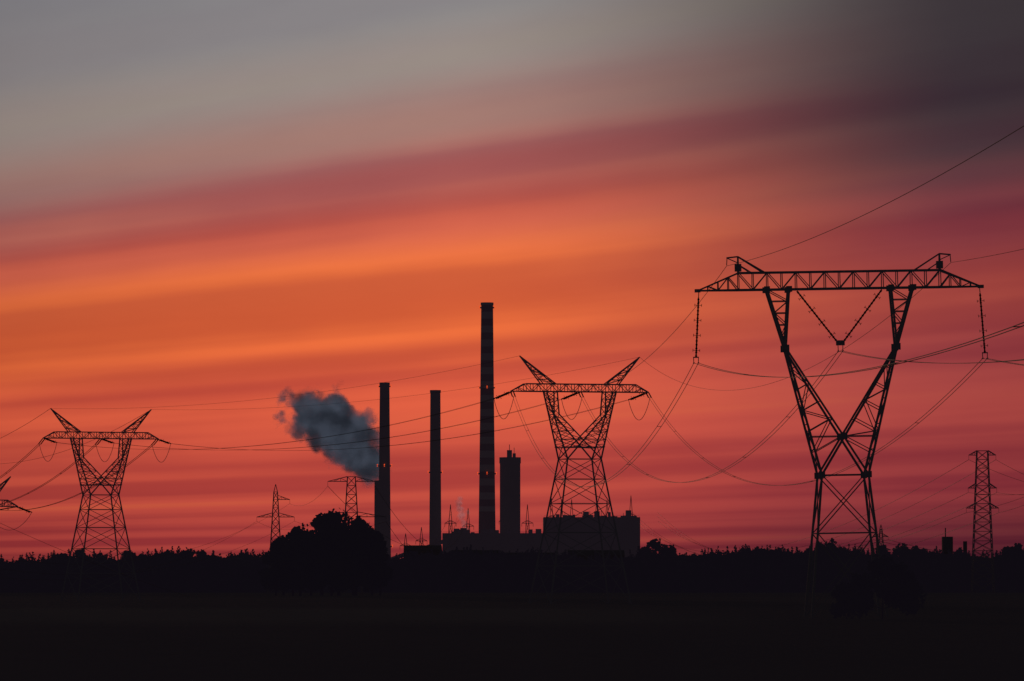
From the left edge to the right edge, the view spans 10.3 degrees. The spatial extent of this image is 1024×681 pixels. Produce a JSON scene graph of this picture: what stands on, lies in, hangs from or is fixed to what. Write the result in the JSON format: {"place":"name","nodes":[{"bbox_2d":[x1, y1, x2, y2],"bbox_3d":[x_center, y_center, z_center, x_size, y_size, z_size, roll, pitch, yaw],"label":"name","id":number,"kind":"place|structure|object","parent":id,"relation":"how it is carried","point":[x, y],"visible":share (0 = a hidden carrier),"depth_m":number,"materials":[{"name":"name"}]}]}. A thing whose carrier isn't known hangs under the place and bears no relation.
{"place":"outdoors","nodes":[
{"label":"outdoors","id":0,"kind":"place"},
{"bbox_2d":[378,382,391,556],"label":"chimney","id":1,"kind":"object","parent":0,"point":[384,454],"visible":0.76,"depth_m":4496.65,"materials":[{"name":"concrete"}]},
{"bbox_2d":[429,390,441,543],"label":"chimney","id":2,"kind":"object","parent":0,"point":[435,472],"visible":0.82,"depth_m":4496.40,"materials":[{"name":"concrete"}]},
{"bbox_2d":[0,590,1023,680],"bbox_3d":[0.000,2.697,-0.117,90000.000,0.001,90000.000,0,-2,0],"label":"ground","id":3,"kind":"structure","parent":0,"point":[480,636],"depth_m":296.02,"materials":[{"name":"soil"}]},
{"bbox_2d":[0,476,31,529],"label":"pylon angle","id":4,"kind":"object","parent":3,"relation":"on","point":[1,488],"visible":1,"depth_m":1063.55,"materials":[{"name":"metal"}]},
{"bbox_2d":[38,408,170,600],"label":"pylon angle","id":5,"kind":"object","parent":3,"relation":"on","point":[105,438],"visible":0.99,"depth_m":1074.38,"materials":[{"name":"metal"}]},
{"bbox_2d":[258,484,294,593],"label":"pylon","id":6,"kind":"object","parent":3,"relation":"on","point":[271,537],"visible":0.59,"depth_m":2198.31,"materials":[{"name":"black metal"}]},
{"bbox_2d":[0,460,1023,579],"bbox_3d":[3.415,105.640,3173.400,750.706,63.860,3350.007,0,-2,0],"label":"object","id":7,"kind":"object","parent":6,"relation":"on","point":[646,528],"visible":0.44,"depth_m":2171.53,"materials":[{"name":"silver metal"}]},
{"bbox_2d":[258,508,393,595],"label":"tree grove","id":8,"kind":"object","parent":3,"relation":"on","point":[334,552],"visible":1,"depth_m":1675.82,"materials":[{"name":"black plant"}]},
{"bbox_2d":[328,476,385,594],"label":"pylon","id":9,"kind":"object","parent":3,"relation":"on","point":[347,503],"visible":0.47,"depth_m":1898.13,"materials":[{"name":"black metal"}]},
{"bbox_2d":[374,480,381,532],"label":"smoking short stack","id":10,"kind":"object","parent":3,"relation":"on","point":[377,500],"visible":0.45,"depth_m":4495.00,"materials":[{"name":"concrete"}]},
{"bbox_2d":[478,302,495,532],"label":"tall striped chimney","id":11,"kind":"object","parent":3,"relation":"on","point":[487,489],"visible":0.87,"depth_m":4496.90,"materials":[{"name":"black concrete"}]},
{"bbox_2d":[499,444,520,532],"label":"plant absorber tower","id":12,"kind":"structure","parent":3,"relation":"on","point":[509,491],"depth_m":4492.11,"materials":[{"name":"concrete"}]},
{"bbox_2d":[0,552,1023,592],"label":"forest undergrowth","id":13,"kind":"object","parent":3,"relation":"on","point":[500,574],"visible":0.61,"depth_m":2514.05,"materials":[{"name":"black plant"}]},
{"bbox_2d":[0,126,1023,596],"bbox_3d":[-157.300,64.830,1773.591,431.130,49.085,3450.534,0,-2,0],"label":"line conductors","id":14,"kind":"object","parent":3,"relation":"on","point":[630,462],"visible":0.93,"depth_m":643.31,"materials":[{"name":"silver metal"}]},
{"bbox_2d":[390,510,639,558],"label":"plant boiler house","id":15,"kind":"structure","parent":3,"relation":"on","point":[627,528],"depth_m":4463.03,"materials":[{"name":"black concrete"}]},
{"bbox_2d":[400,498,635,557],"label":"switchyard terminal towers","id":16,"kind":"structure","parent":3,"relation":"on","point":[469,524],"depth_m":4833.80,"materials":[{"name":"black metal"}]},
{"bbox_2d":[493,356,650,603],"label":"pylon angle","id":17,"kind":"object","parent":3,"relation":"on","point":[559,422],"visible":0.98,"depth_m":899.78,"materials":[{"name":"metal"}]},
{"bbox_2d":[693,253,987,617],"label":"suspension pylon","id":18,"kind":"object","parent":3,"relation":"on","point":[895,348],"visible":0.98,"depth_m":500.05,"materials":[{"name":"metal"}]},
{"bbox_2d":[874,525,890,549],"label":"pylon","id":19,"kind":"object","parent":3,"relation":"on","point":[880,538],"visible":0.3,"depth_m":2997.49,"materials":[{"name":"black metal"}]},
{"bbox_2d":[967,450,997,593],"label":"pylon","id":20,"kind":"object","parent":3,"relation":"on","point":[989,512],"visible":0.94,"depth_m":1997.96,"materials":[{"name":"black metal"}]},
{"bbox_2d":[0,544,1023,592],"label":"forest treeline","id":21,"kind":"object","parent":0,"point":[797,553],"visible":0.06,"depth_m":2548.61,"materials":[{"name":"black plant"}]},
{"bbox_2d":[0,0,1023,561],"label":"sky","id":22,"kind":"structure","parent":0,"point":[206,203],"materials":[{"name":"orange"}]},
{"bbox_2d":[404,545,624,587],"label":"plant outbuildings","id":23,"kind":"structure","parent":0,"point":[437,550],"depth_m":4058.13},
{"bbox_2d":[67,538,1023,592],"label":"trees","id":24,"kind":"object","parent":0,"point":[915,557],"depth_m":2477.20,"materials":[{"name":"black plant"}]},
{"bbox_2d":[942,528,966,553],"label":"distant industrial buildings with chimney","id":25,"kind":"structure","parent":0,"point":[947,543],"depth_m":3797.75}
]}

